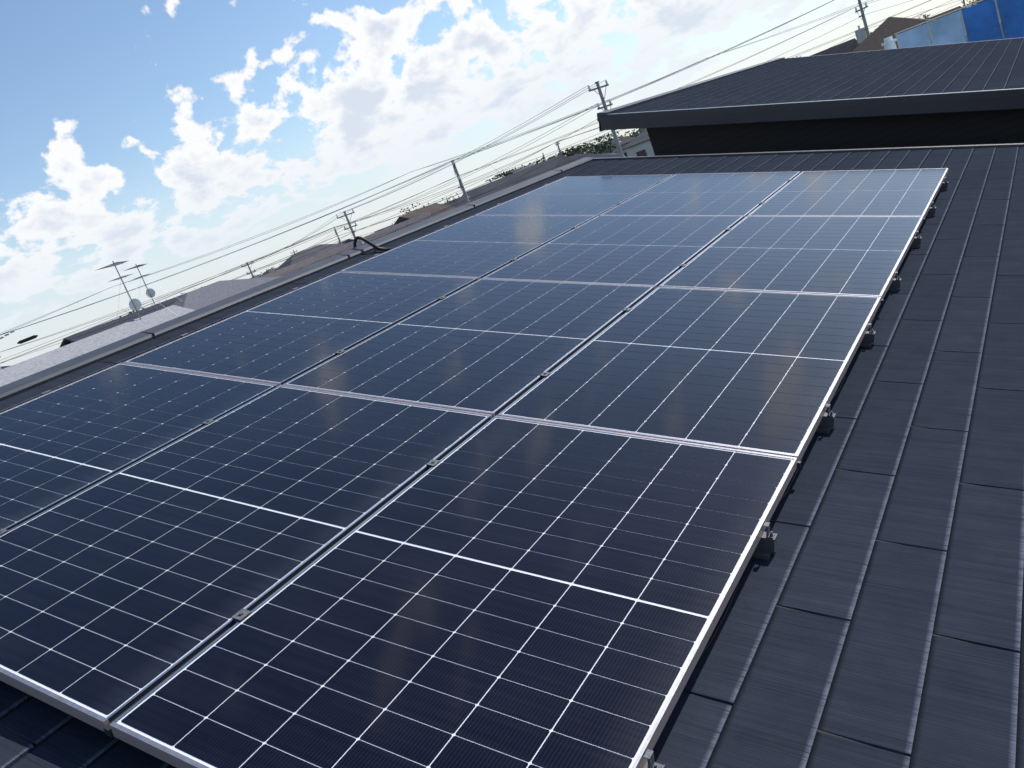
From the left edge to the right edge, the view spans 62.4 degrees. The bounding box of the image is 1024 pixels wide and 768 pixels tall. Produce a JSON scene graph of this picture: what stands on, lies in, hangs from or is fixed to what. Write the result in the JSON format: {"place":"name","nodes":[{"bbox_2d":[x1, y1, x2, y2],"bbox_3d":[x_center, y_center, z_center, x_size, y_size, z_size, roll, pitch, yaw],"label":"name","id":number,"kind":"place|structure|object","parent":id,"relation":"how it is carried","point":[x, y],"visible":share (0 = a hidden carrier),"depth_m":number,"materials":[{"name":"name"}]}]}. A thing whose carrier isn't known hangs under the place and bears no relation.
{"place":"outdoors","nodes":[
{"label":"outdoors","id":0,"kind":"place"},
{"bbox_2d":[59,291,190,347],"bbox_3d":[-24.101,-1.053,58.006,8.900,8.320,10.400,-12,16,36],"label":"roof edge","id":1,"kind":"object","parent":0,"point":[125,318],"depth_m":55.43,"materials":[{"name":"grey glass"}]},
{"bbox_2d":[258,212,430,277],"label":"house roof","id":2,"kind":"structure","parent":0,"point":[311,260],"depth_m":72.02,"materials":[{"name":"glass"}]},
{"bbox_2d":[0,0,779,298],"bbox_3d":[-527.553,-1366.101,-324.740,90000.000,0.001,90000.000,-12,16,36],"label":"cloud","id":3,"kind":"structure","parent":0,"point":[372,123],"depth_m":10921.67,"materials":[{"name":"white"}]},
{"bbox_2d":[0,0,961,363],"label":"overhead wires","id":4,"kind":"object","parent":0,"point":[434,186],"visible":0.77,"depth_m":48.94,"materials":[{"name":"black"}]},
{"bbox_2d":[0,330,37,343],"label":"cable closure","id":5,"kind":"object","parent":4,"relation":"attached to","point":[26,339],"visible":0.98,"depth_m":47.90,"materials":[{"name":"black plastic"}]},
{"bbox_2d":[0,0,972,366],"bbox_3d":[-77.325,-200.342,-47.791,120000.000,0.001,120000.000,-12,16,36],"label":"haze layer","id":6,"kind":"object","parent":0,"point":[50,298],"depth_m":4601.94,"materials":[{"name":"white"}]},
{"bbox_2d":[0,0,972,276],"label":"sky","id":7,"kind":"structure","parent":0,"point":[108,67],"materials":[{"name":"blue"}]},
{"bbox_2d":[622,129,654,156],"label":"house","id":8,"kind":"structure","parent":0,"point":[641,145],"depth_m":118.13,"materials":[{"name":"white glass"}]},
{"bbox_2d":[646,108,1023,155],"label":"wall","id":9,"kind":"structure","parent":0,"point":[1004,126],"depth_m":9.36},
{"bbox_2d":[0,146,1023,767],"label":"roof slates","id":10,"kind":"object","parent":9,"relation":"on","point":[874,616],"visible":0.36,"depth_m":2.35,"materials":[{"name":"grey stone"}]},
{"bbox_2d":[0,157,593,401],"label":"ridge cap","id":11,"kind":"object","parent":10,"relation":"on","point":[22,385],"visible":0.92,"depth_m":5.66,"materials":[{"name":"metal"}]},
{"bbox_2d":[353,236,393,251],"bbox_3d":[-0.841,-0.952,6.577,1.012,0.392,0.068,7,26,30],"label":"cable conduit","id":12,"kind":"object","parent":10,"relation":"on","point":[374,246],"visible":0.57,"depth_m":6.65,"materials":[{"name":"black"}]},
{"bbox_2d":[0,175,947,767],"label":"panel racking","id":13,"kind":"object","parent":10,"relation":"on","point":[766,547],"visible":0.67,"depth_m":2.85,"materials":[{"name":"metal"}]},
{"bbox_2d":[0,362,277,529],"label":"solar panel","id":14,"kind":"object","parent":13,"relation":"on","point":[60,445],"visible":0.99,"depth_m":3.63,"materials":[{"name":"glass"}]},
{"bbox_2d":[0,385,491,730],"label":"solar panel","id":15,"kind":"object","parent":13,"relation":"on","point":[122,590],"visible":0.98,"depth_m":2.70,"materials":[{"name":"glass"}]},
{"bbox_2d":[123,271,478,385],"bbox_3d":[-1.123,-0.370,4.836,1.134,0.036,1.729,7,26,30],"label":"solar panel","id":16,"kind":"object","parent":13,"relation":"on","point":[283,339],"visible":0.99,"depth_m":4.67,"materials":[{"name":"glass"}]},
{"bbox_2d":[109,415,796,767],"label":"solar panel","id":17,"kind":"object","parent":13,"relation":"on","point":[496,591],"visible":1,"depth_m":2.13,"materials":[{"name":"glass"}]},
{"bbox_2d":[340,215,595,278],"bbox_3d":[-0.259,-1.028,6.196,1.134,0.036,1.729,7,26,30],"label":"solar panel","id":18,"kind":"object","parent":13,"relation":"on","point":[479,246],"visible":0.98,"depth_m":6.07,"materials":[{"name":"glass"}]},
{"bbox_2d":[283,278,654,416],"bbox_3d":[-0.130,-0.252,4.261,1.134,0.035,1.729,7,26,30],"label":"solar panel","id":19,"kind":"object","parent":13,"relation":"on","point":[493,347],"visible":0.98,"depth_m":4.08,"materials":[{"name":"glass"}]},
{"bbox_2d":[476,174,673,216],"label":"solar panel","id":20,"kind":"object","parent":13,"relation":"on","point":[596,196],"visible":0.99,"depth_m":7.45,"materials":[{"name":"glass"}]},
{"bbox_2d":[483,216,743,287],"bbox_3d":[0.735,-0.910,5.621,1.134,0.035,1.729,7,26,30],"label":"solar panel","id":21,"kind":"object","parent":13,"relation":"on","point":[656,251],"visible":0.98,"depth_m":5.48,"materials":[{"name":"glass"}]},
{"bbox_2d":[498,287,880,460],"bbox_3d":[0.864,-0.135,3.687,1.134,0.035,1.729,7,26,30],"label":"solar panel","id":22,"kind":"object","parent":13,"relation":"on","point":[760,371],"visible":0.98,"depth_m":3.48,"materials":[{"name":"glass"}]},
{"bbox_2d":[599,171,799,217],"bbox_3d":[1.599,-1.568,6.981,1.134,0.037,1.729,7,26,30],"label":"solar panel","id":23,"kind":"object","parent":13,"relation":"on","point":[723,194],"visible":0.96,"depth_m":6.87,"materials":[{"name":"glass"}]},
{"bbox_2d":[659,216,922,298],"bbox_3d":[1.728,-0.792,5.046,1.134,0.037,1.729,7,26,30],"label":"solar panel","id":24,"kind":"object","parent":13,"relation":"on","point":[852,255],"visible":0.98,"depth_m":4.89,"materials":[{"name":"glass"}]},
{"bbox_2d":[747,168,947,217],"bbox_3d":[2.592,-1.450,6.406,1.134,0.036,1.729,7,26,30],"label":"solar panel","id":25,"kind":"object","parent":13,"relation":"on","point":[903,192],"visible":0.99,"depth_m":6.29,"materials":[{"name":"glass"}]},
{"bbox_2d":[593,143,1023,160],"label":"roof flashing","id":26,"kind":"object","parent":10,"relation":"on","point":[838,150],"depth_m":8.70,"materials":[{"name":"grey metal"}]},
{"bbox_2d":[597,37,1023,131],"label":"roof trim","id":27,"kind":"structure","parent":9,"relation":"on","point":[999,99],"depth_m":9.14,"materials":[{"name":"metal"}]},
{"bbox_2d":[613,38,1023,113],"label":"roof slates","id":28,"kind":"object","parent":27,"relation":"on","point":[983,65],"visible":1,"depth_m":11.26,"materials":[{"name":"grey stone"}]},
{"bbox_2d":[851,17,1002,52],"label":"house","id":29,"kind":"structure","parent":0,"point":[886,28],"depth_m":35.67,"materials":[{"name":"brown glass"}]},
{"bbox_2d":[881,36,896,49],"bbox_3d":[14.569,-12.281,32.218,0.526,1.890,0.540,-12,16,36],"label":"roof ventilator","id":30,"kind":"object","parent":29,"relation":"on","point":[889,42],"visible":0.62,"depth_m":31.91,"materials":[{"name":"white"}]},
{"label":"ground","id":31,"kind":"structure","parent":0,"visible":0},
{"bbox_2d":[0,305,194,386],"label":"neighbouring roof","id":32,"kind":"structure","parent":31,"relation":"on","point":[25,368],"depth_m":28.59,"materials":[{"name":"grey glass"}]},
{"bbox_2d":[95,261,177,328],"bbox_3d":[-13.585,-3.343,30.617,1.976,2.602,2.260,-21,13,2],"label":"tv aerial","id":33,"kind":"object","parent":32,"relation":"on","point":[135,304],"visible":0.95,"depth_m":30.71,"materials":[{"name":"grey metal"}]},
{"bbox_2d":[112,292,187,319],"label":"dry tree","id":34,"kind":"object","parent":31,"relation":"on","point":[142,308],"depth_m":78.58,"materials":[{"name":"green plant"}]},
{"bbox_2d":[171,276,281,309],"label":"house","id":35,"kind":"structure","parent":31,"relation":"on","point":[204,296],"depth_m":42.39,"materials":[{"name":"grey glass"}]},
{"bbox_2d":[124,263,181,315],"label":"tv aerial","id":36,"kind":"object","parent":35,"relation":"on","point":[150,292],"visible":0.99,"depth_m":40.70,"materials":[{"name":"grey metal"}]},
{"bbox_2d":[243,262,254,277],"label":"pole","id":37,"kind":"object","parent":31,"relation":"on","point":[251,272],"visible":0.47,"depth_m":91.34,"materials":[{"name":"concrete"}]},
{"bbox_2d":[334,227,341,244],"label":"pole","id":38,"kind":"object","parent":31,"relation":"on","point":[336,233],"visible":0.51,"depth_m":84.94,"materials":[{"name":"concrete"}]},
{"bbox_2d":[336,209,363,245],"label":"pole","id":39,"kind":"object","parent":31,"relation":"on","point":[360,242],"visible":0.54,"depth_m":59.84,"materials":[{"name":"concrete"}]},
{"bbox_2d":[451,160,469,203],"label":"pole","id":40,"kind":"object","parent":31,"relation":"on","point":[461,186],"visible":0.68,"depth_m":48.58,"materials":[{"name":"concrete"}]},
{"bbox_2d":[1,0,998,368],"bbox_3d":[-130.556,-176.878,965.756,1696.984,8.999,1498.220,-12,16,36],"label":"hills","id":41,"kind":"structure","parent":31,"relation":"on","point":[531,170],"depth_m":74.83,"materials":[{"name":"grey"}]},
{"bbox_2d":[485,155,552,181],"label":"tree","id":42,"kind":"object","parent":31,"relation":"on","point":[503,174],"visible":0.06,"depth_m":143.58,"materials":[{"name":"green plant"}]},
{"bbox_2d":[555,141,561,154],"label":"pole","id":43,"kind":"object","parent":31,"relation":"on","point":[560,152],"visible":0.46,"depth_m":87.03,"materials":[{"name":"concrete"}]},
{"bbox_2d":[540,144,598,162],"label":"tree","id":44,"kind":"object","parent":31,"relation":"on","point":[573,153],"visible":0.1,"depth_m":145.69,"materials":[{"name":"green plant"}]},
{"bbox_2d":[555,131,621,155],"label":"tree","id":45,"kind":"object","parent":31,"relation":"on","point":[604,145],"visible":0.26,"depth_m":148.18,"materials":[{"name":"green plant"}]},
{"bbox_2d":[574,151,612,154],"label":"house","id":46,"kind":"structure","parent":31,"relation":"on","point":[596,152],"depth_m":147.89,"materials":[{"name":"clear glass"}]},
{"bbox_2d":[588,80,623,156],"bbox_3d":[5.818,-9.538,40.748,1.402,10.240,0.404,-30,15,-34],"label":"pole","id":47,"kind":"object","parent":31,"relation":"on","point":[614,134],"visible":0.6,"depth_m":39.91,"materials":[{"name":"concrete"}]},
{"bbox_2d":[249,0,985,278],"bbox_3d":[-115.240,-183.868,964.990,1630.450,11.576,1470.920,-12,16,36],"label":"town trees","id":48,"kind":"object","parent":31,"relation":"on","point":[924,17],"depth_m":198.98,"materials":[{"name":"green plant"}]},
{"bbox_2d":[854,0,869,43],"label":"pole","id":49,"kind":"object","parent":31,"relation":"on","point":[862,34],"visible":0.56,"depth_m":49.00,"materials":[{"name":"concrete"}]},
{"bbox_2d":[894,0,1023,47],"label":"building","id":50,"kind":"structure","parent":31,"relation":"on","point":[981,21],"depth_m":29.77,"materials":[{"name":"blue"}]}
]}

